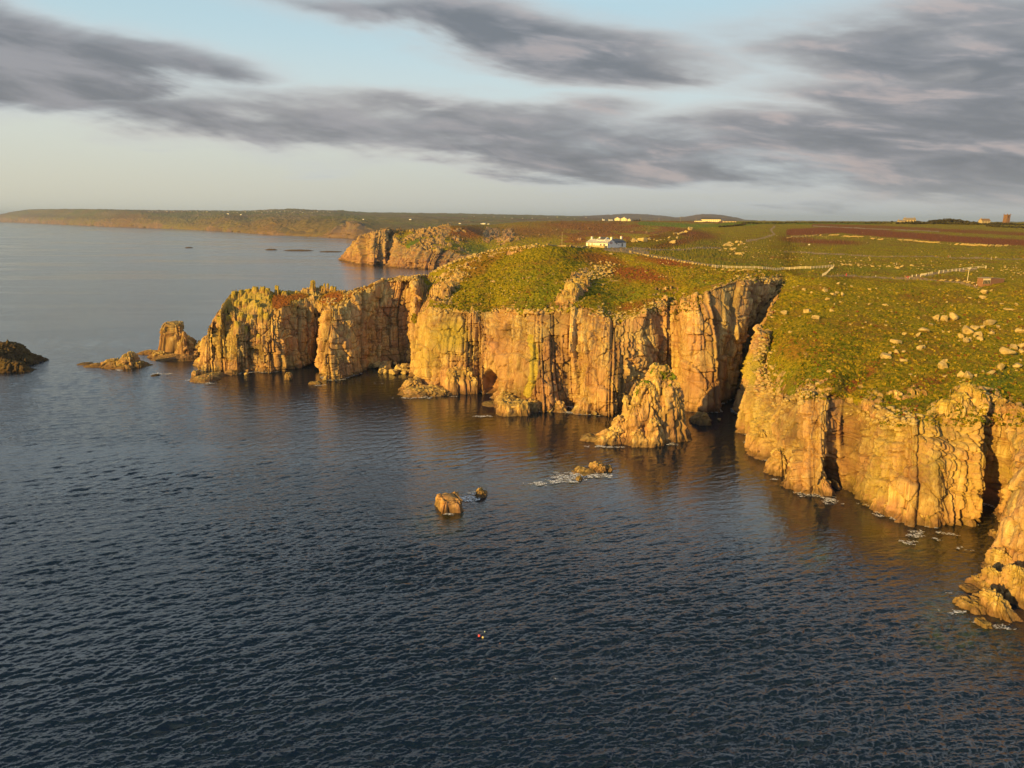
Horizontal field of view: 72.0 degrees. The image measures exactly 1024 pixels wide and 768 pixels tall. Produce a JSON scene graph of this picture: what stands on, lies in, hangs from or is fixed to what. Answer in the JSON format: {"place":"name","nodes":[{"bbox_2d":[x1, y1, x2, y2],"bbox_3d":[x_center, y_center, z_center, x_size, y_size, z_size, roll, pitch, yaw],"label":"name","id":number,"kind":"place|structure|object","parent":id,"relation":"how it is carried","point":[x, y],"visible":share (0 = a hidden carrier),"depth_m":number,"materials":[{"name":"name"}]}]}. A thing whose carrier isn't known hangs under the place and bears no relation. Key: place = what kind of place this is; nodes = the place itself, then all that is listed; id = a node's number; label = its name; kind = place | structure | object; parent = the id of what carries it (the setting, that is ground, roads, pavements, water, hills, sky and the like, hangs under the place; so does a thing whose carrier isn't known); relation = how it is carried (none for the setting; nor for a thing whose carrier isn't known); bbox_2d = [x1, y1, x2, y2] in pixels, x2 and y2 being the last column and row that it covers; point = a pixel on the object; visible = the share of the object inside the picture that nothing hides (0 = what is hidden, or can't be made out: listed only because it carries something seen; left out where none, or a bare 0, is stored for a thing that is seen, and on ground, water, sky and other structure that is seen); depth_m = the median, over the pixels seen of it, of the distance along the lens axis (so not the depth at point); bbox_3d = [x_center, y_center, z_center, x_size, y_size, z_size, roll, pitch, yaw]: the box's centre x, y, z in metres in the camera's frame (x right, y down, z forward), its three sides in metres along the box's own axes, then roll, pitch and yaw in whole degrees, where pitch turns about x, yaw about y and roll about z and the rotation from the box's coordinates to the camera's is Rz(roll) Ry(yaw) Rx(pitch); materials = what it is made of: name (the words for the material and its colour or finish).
{"place":"outdoors","nodes":[
{"label":"outdoors","id":0,"kind":"place"},
{"bbox_2d":[0,208,1018,238],"bbox_3d":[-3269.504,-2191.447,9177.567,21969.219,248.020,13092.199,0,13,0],"label":"coast","id":1,"kind":"structure","parent":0,"point":[336,224],"depth_m":5274.68,"materials":[{"name":"stone"}]},
{"bbox_2d":[0,222,1023,767],"bbox_3d":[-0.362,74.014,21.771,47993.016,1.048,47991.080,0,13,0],"label":"sea","id":2,"kind":"structure","parent":0,"point":[262,570],"depth_m":155.10,"materials":[{"name":"liquid"}]},
{"bbox_2d":[0,339,48,372],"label":"islet","id":3,"kind":"object","parent":2,"relation":"in","point":[16,357],"visible":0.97,"depth_m":375.45,"materials":[{"name":"brown stone"}]},
{"bbox_2d":[77,351,152,368],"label":"islet","id":4,"kind":"object","parent":2,"relation":"in","point":[129,360],"visible":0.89,"depth_m":373.60,"materials":[{"name":"stone"}]},
{"bbox_2d":[137,320,200,361],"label":"pinnacle rock","id":5,"kind":"object","parent":2,"relation":"in","point":[177,342],"visible":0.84,"depth_m":403.14,"materials":[{"name":"stone"}]},
{"bbox_2d":[284,372,292,379],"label":"sea rock","id":6,"kind":"object","parent":2,"relation":"in","point":[288,375],"visible":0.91,"depth_m":346.49,"materials":[{"name":"stone"}]},
{"bbox_2d":[284,249,312,250],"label":"skerry","id":7,"kind":"structure","parent":2,"relation":"in","point":[298,250],"depth_m":1760.20,"materials":[{"name":"stone"}]},
{"bbox_2d":[309,381,321,384],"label":"sea rock","id":8,"kind":"object","parent":2,"relation":"in","point":[315,383],"visible":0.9,"depth_m":337.04,"materials":[{"name":"stone"}]},
{"bbox_2d":[372,360,380,367],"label":"boulder","id":9,"kind":"object","parent":2,"relation":"on","point":[375,364],"visible":0.94,"depth_m":373.13,"materials":[{"name":"stone"}]},
{"bbox_2d":[435,491,463,513],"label":"sea rock","id":10,"kind":"object","parent":2,"relation":"in","point":[446,503],"visible":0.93,"depth_m":190.67,"materials":[{"name":"stone"}]},
{"bbox_2d":[460,493,479,501],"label":"sea foam","id":11,"kind":"object","parent":2,"relation":"on","point":[463,499],"visible":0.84,"depth_m":198.68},
{"bbox_2d":[475,487,487,498],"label":"sea rock","id":12,"kind":"object","parent":2,"relation":"in","point":[481,493],"visible":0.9,"depth_m":200.86,"materials":[{"name":"stone"}]},
{"bbox_2d":[551,472,586,481],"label":"sea foam","id":13,"kind":"object","parent":2,"relation":"on","point":[567,477],"visible":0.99,"depth_m":216.07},
{"bbox_2d":[571,461,612,475],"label":"sea rock","id":14,"kind":"object","parent":2,"relation":"in","point":[595,467],"visible":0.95,"depth_m":221.21,"materials":[{"name":"stone"}]},
{"bbox_2d":[588,473,611,477],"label":"sea foam","id":15,"kind":"object","parent":2,"relation":"on","point":[598,474],"visible":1,"depth_m":217.87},
{"bbox_2d":[239,366,995,527],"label":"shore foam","id":16,"kind":"object","parent":2,"relation":"on","point":[708,412],"visible":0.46,"depth_m":290.49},
{"bbox_2d":[580,362,691,447],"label":"sea stack","id":17,"kind":"object","parent":2,"relation":"in","point":[652,415],"visible":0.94,"depth_m":249.88,"materials":[{"name":"stone"}]},
{"bbox_2d":[689,412,711,425],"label":"sea rock","id":18,"kind":"object","parent":2,"relation":"in","point":[700,418],"visible":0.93,"depth_m":274.08,"materials":[{"name":"stone"}]},
{"bbox_2d":[824,496,843,503],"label":"sea foam","id":19,"kind":"object","parent":2,"relation":"on","point":[834,500],"visible":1,"depth_m":199.17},
{"bbox_2d":[907,530,937,540],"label":"sea foam","id":20,"kind":"object","parent":2,"relation":"on","point":[917,534],"visible":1,"depth_m":177.72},
{"bbox_2d":[919,514,933,527],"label":"sea rock","id":21,"kind":"object","parent":2,"relation":"in","point":[928,522],"visible":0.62,"depth_m":182.59,"materials":[{"name":"stone"}]},
{"bbox_2d":[988,529,997,538],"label":"sea rock","id":22,"kind":"object","parent":2,"relation":"in","point":[992,532],"visible":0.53,"depth_m":176.71,"materials":[{"name":"stone"}]},
{"bbox_2d":[0,0,1023,221],"label":"sky","id":23,"kind":"structure","parent":0,"point":[768,110],"materials":[{"name":"grey"}]},
{"bbox_2d":[338,220,726,269],"bbox_3d":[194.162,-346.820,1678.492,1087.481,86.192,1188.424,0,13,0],"label":"headland","id":24,"kind":"structure","parent":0,"point":[433,248],"depth_m":1300.93,"materials":[{"name":"stone"}]},
{"bbox_2d":[701,218,720,221],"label":"long building","id":25,"kind":"structure","parent":24,"relation":"on","point":[711,219],"depth_m":1828.64,"materials":[{"name":"stone"}]},
{"bbox_2d":[193,221,1023,567],"bbox_3d":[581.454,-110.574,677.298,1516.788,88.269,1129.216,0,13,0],"label":"terrain","id":26,"kind":"structure","parent":0,"point":[951,475],"depth_m":307.34,"materials":[{"name":"stone"}]},
{"bbox_2d":[189,369,240,382],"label":"rock ledge","id":27,"kind":"object","parent":26,"relation":"on","point":[197,376],"visible":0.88,"depth_m":348.34,"materials":[{"name":"stone"}]},
{"bbox_2d":[216,285,287,343],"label":"granite outcrop","id":28,"kind":"object","parent":26,"relation":"on","point":[263,317],"visible":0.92,"depth_m":371.02,"materials":[{"name":"stone"}]},
{"bbox_2d":[308,280,316,291],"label":"granite outcrop","id":29,"kind":"object","parent":26,"relation":"on","point":[312,287],"visible":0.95,"depth_m":392.10,"materials":[{"name":"stone"}]},
{"bbox_2d":[319,283,335,292],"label":"granite outcrop","id":30,"kind":"object","parent":26,"relation":"on","point":[323,287],"visible":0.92,"depth_m":391.35,"materials":[{"name":"beige stone"}]},
{"bbox_2d":[379,364,390,369],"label":"boulder","id":31,"kind":"object","parent":26,"relation":"on","point":[387,366],"visible":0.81,"depth_m":366.02,"materials":[{"name":"stone"}]},
{"bbox_2d":[398,377,451,397],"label":"rock ledge","id":32,"kind":"object","parent":26,"relation":"on","point":[411,388],"visible":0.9,"depth_m":317.87,"materials":[{"name":"stone"}]},
{"bbox_2d":[433,272,463,298],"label":"granite outcrop","id":33,"kind":"object","parent":26,"relation":"on","point":[447,287],"visible":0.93,"depth_m":352.31,"materials":[{"name":"beige stone"}]},
{"bbox_2d":[444,366,478,394],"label":"rock ledge","id":34,"kind":"object","parent":26,"relation":"on","point":[460,380],"visible":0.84,"depth_m":319.79,"materials":[{"name":"stone"}]},
{"bbox_2d":[482,391,585,416],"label":"rock ledge","id":35,"kind":"object","parent":26,"relation":"on","point":[505,404],"visible":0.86,"depth_m":290.26,"materials":[{"name":"stone"}]},
{"bbox_2d":[546,243,590,248],"bbox_3d":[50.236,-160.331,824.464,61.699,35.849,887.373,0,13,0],"label":"stone wall","id":36,"kind":"structure","parent":26,"relation":"on","point":[569,246],"depth_m":426.45,"materials":[{"name":"stone"}]},
{"bbox_2d":[555,275,590,304],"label":"granite outcrop","id":37,"kind":"object","parent":26,"relation":"on","point":[573,289],"visible":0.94,"depth_m":322.35,"materials":[{"name":"beige stone"}]},
{"bbox_2d":[588,245,606,247],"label":"garden wall","id":38,"kind":"structure","parent":26,"relation":"on","point":[598,246],"depth_m":450.11,"materials":[{"name":"stone"}]},
{"bbox_2d":[586,236,626,247],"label":"white house","id":39,"kind":"structure","parent":26,"relation":"on","point":[610,242],"depth_m":455.20,"materials":[{"name":"paint"}]},
{"bbox_2d":[315,243,923,427],"bbox_3d":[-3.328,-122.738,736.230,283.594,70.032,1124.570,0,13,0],"label":"rubble","id":40,"kind":"object","parent":26,"relation":"on","point":[903,419],"visible":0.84,"depth_m":304.64,"materials":[{"name":"stone"}]},
{"bbox_2d":[637,238,647,241],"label":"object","id":41,"kind":"object","parent":26,"relation":"on","point":[643,239],"visible":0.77,"depth_m":573.80,"materials":[{"name":"stone"}]},
{"bbox_2d":[427,235,1023,383],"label":"scattered stones","id":42,"kind":"object","parent":26,"relation":"on","point":[806,283],"visible":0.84,"depth_m":358.80,"materials":[{"name":"stone"}]},
{"bbox_2d":[437,248,1023,426],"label":"grass tufts","id":43,"kind":"object","parent":26,"relation":"on","point":[854,374],"visible":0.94,"depth_m":253.97,"materials":[{"name":"green plant"}]},
{"bbox_2d":[718,223,745,226],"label":"hedge","id":44,"kind":"object","parent":26,"relation":"on","point":[741,224],"visible":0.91,"depth_m":997.72,"materials":[{"name":"green plant"}]},
{"bbox_2d":[721,268,760,271],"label":"stone wall","id":45,"kind":"structure","parent":26,"relation":"on","point":[741,270],"depth_m":347.96,"materials":[{"name":"stone"}]},
{"bbox_2d":[722,265,831,269],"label":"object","id":46,"kind":"object","parent":26,"relation":"on","point":[758,267],"visible":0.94,"depth_m":380.92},
{"bbox_2d":[746,429,840,496],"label":"rock ledge","id":47,"kind":"object","parent":26,"relation":"on","point":[775,463],"visible":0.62,"depth_m":219.44,"materials":[{"name":"stone"}]},
{"bbox_2d":[787,234,839,237],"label":"stone wall","id":48,"kind":"structure","parent":26,"relation":"on","point":[813,235],"depth_m":703.82,"materials":[{"name":"stone"}]},
{"bbox_2d":[742,221,892,223],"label":"hedge","id":49,"kind":"object","parent":26,"relation":"on","point":[876,222],"visible":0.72,"depth_m":1118.38,"materials":[{"name":"green plant"}]},
{"bbox_2d":[856,400,878,422],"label":"granite outcrop","id":50,"kind":"object","parent":26,"relation":"on","point":[865,405],"visible":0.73,"depth_m":207.91,"materials":[{"name":"stone"}]},
{"bbox_2d":[880,352,891,359],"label":"boulder","id":51,"kind":"object","parent":26,"relation":"on","point":[885,355],"visible":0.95,"depth_m":236.28,"materials":[{"name":"stone"}]},
{"bbox_2d":[869,494,917,524],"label":"rock ledge","id":52,"kind":"object","parent":26,"relation":"on","point":[873,506],"visible":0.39,"depth_m":190.16,"materials":[{"name":"stone"}]},
{"bbox_2d":[890,339,901,343],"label":"boulder","id":53,"kind":"object","parent":26,"relation":"on","point":[895,341],"visible":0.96,"depth_m":247.82,"materials":[{"name":"stone"}]},
{"bbox_2d":[903,217,915,221],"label":"house","id":54,"kind":"structure","parent":26,"relation":"on","point":[910,219],"depth_m":1191.31,"materials":[{"name":"stone"}]},
{"bbox_2d":[893,388,926,399],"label":"granite outcrop","id":55,"kind":"object","parent":26,"relation":"on","point":[905,396],"visible":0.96,"depth_m":208.14,"materials":[{"name":"beige stone"}]},
{"bbox_2d":[898,239,938,242],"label":"stone wall","id":56,"kind":"structure","parent":26,"relation":"on","point":[918,241],"depth_m":606.85,"materials":[{"name":"stone"}]},
{"bbox_2d":[918,327,929,331],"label":"boulder","id":57,"kind":"object","parent":26,"relation":"on","point":[923,329],"visible":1,"depth_m":262.06,"materials":[{"name":"stone"}]},
{"bbox_2d":[932,315,938,320],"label":"boulder","id":58,"kind":"object","parent":26,"relation":"on","point":[935,317],"visible":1,"depth_m":279.65,"materials":[{"name":"stone"}]},
{"bbox_2d":[938,360,947,368],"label":"boulder","id":59,"kind":"object","parent":26,"relation":"on","point":[942,364],"visible":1,"depth_m":226.41,"materials":[{"name":"stone"}]},
{"bbox_2d":[940,315,947,321],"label":"boulder","id":60,"kind":"object","parent":26,"relation":"on","point":[944,318],"visible":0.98,"depth_m":278.90,"materials":[{"name":"stone"}]},
{"bbox_2d":[949,312,958,319],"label":"boulder","id":61,"kind":"object","parent":26,"relation":"on","point":[953,316],"visible":0.99,"depth_m":278.83,"materials":[{"name":"stone"}]},
{"bbox_2d":[939,279,974,283],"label":"stone wall","id":62,"kind":"structure","parent":26,"relation":"on","point":[957,280],"depth_m":342.86,"materials":[{"name":"stone"}]},
{"bbox_2d":[895,221,1023,225],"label":"hedge","id":63,"kind":"object","parent":26,"relation":"on","point":[955,223],"visible":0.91,"depth_m":1090.55,"materials":[{"name":"green plant"}]},
{"bbox_2d":[956,371,963,377],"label":"boulder","id":64,"kind":"object","parent":26,"relation":"on","point":[960,374],"visible":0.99,"depth_m":216.58,"materials":[{"name":"stone"}]},
{"bbox_2d":[938,266,986,273],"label":"fence","id":65,"kind":"object","parent":26,"relation":"on","point":[959,269],"visible":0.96,"depth_m":382.11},
{"bbox_2d":[936,382,990,420],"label":"granite outcrop","id":66,"kind":"object","parent":26,"relation":"on","point":[966,393],"visible":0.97,"depth_m":194.42,"materials":[{"name":"beige stone"}]},
{"bbox_2d":[962,325,973,333],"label":"boulder","id":67,"kind":"object","parent":26,"relation":"on","point":[966,329],"visible":0.99,"depth_m":261.71,"materials":[{"name":"stone"}]},
{"bbox_2d":[964,371,972,378],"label":"boulder","id":68,"kind":"object","parent":26,"relation":"on","point":[968,374],"visible":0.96,"depth_m":214.39,"materials":[{"name":"stone"}]},
{"bbox_2d":[970,326,979,329],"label":"boulder","id":69,"kind":"object","parent":26,"relation":"on","point":[975,327],"visible":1,"depth_m":268.73,"materials":[{"name":"stone"}]},
{"bbox_2d":[954,243,1008,246],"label":"stone wall","id":70,"kind":"structure","parent":26,"relation":"on","point":[997,245],"depth_m":549.37,"materials":[{"name":"stone"}]},
{"bbox_2d":[978,218,990,222],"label":"house","id":71,"kind":"structure","parent":26,"relation":"on","point":[981,220],"depth_m":1143.01,"materials":[{"name":"stone"}]},
{"bbox_2d":[952,547,1023,628],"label":"rock spur","id":72,"kind":"structure","parent":26,"relation":"on","point":[995,587],"depth_m":145.69,"materials":[{"name":"stone"}]},
{"bbox_2d":[983,320,996,325],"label":"boulder","id":73,"kind":"object","parent":26,"relation":"on","point":[988,322],"visible":0.99,"depth_m":271.25,"materials":[{"name":"stone"}]},
{"bbox_2d":[977,277,1004,286],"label":"hut","id":74,"kind":"object","parent":26,"relation":"on","point":[984,281],"visible":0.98,"depth_m":333.50,"materials":[{"name":"brick"}]},
{"bbox_2d":[996,363,1004,369],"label":"boulder","id":75,"kind":"object","parent":26,"relation":"on","point":[1000,366],"visible":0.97,"depth_m":225.07,"materials":[{"name":"stone"}]},
{"bbox_2d":[987,394,1014,413],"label":"granite outcrop","id":76,"kind":"object","parent":26,"relation":"on","point":[1006,406],"visible":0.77,"depth_m":196.61,"materials":[{"name":"stone"}]},
{"bbox_2d":[985,224,1023,228],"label":"hedge","id":77,"kind":"object","parent":26,"relation":"on","point":[993,225],"visible":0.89,"depth_m":964.91,"materials":[{"name":"green plant"}]},
{"bbox_2d":[1003,214,1010,222],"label":"church tower","id":78,"kind":"structure","parent":26,"relation":"on","point":[1006,218],"depth_m":1152.60,"materials":[{"name":"brown stone"}]},
{"bbox_2d":[999,347,1015,354],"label":"boulder","id":79,"kind":"object","parent":26,"relation":"on","point":[1004,351],"visible":1,"depth_m":240.30,"materials":[{"name":"stone"}]},
{"bbox_2d":[1010,344,1017,350],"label":"boulder","id":80,"kind":"object","parent":26,"relation":"on","point":[1014,347],"visible":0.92,"depth_m":247.04,"materials":[{"name":"stone"}]},
{"bbox_2d":[1013,363,1022,367],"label":"boulder","id":81,"kind":"object","parent":26,"relation":"on","point":[1017,365],"visible":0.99,"depth_m":229.99,"materials":[{"name":"stone"}]},
{"bbox_2d":[1015,328,1023,332],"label":"boulder","id":82,"kind":"object","parent":26,"relation":"on","point":[1017,330],"visible":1,"depth_m":264.17,"materials":[{"name":"stone"}]}
]}

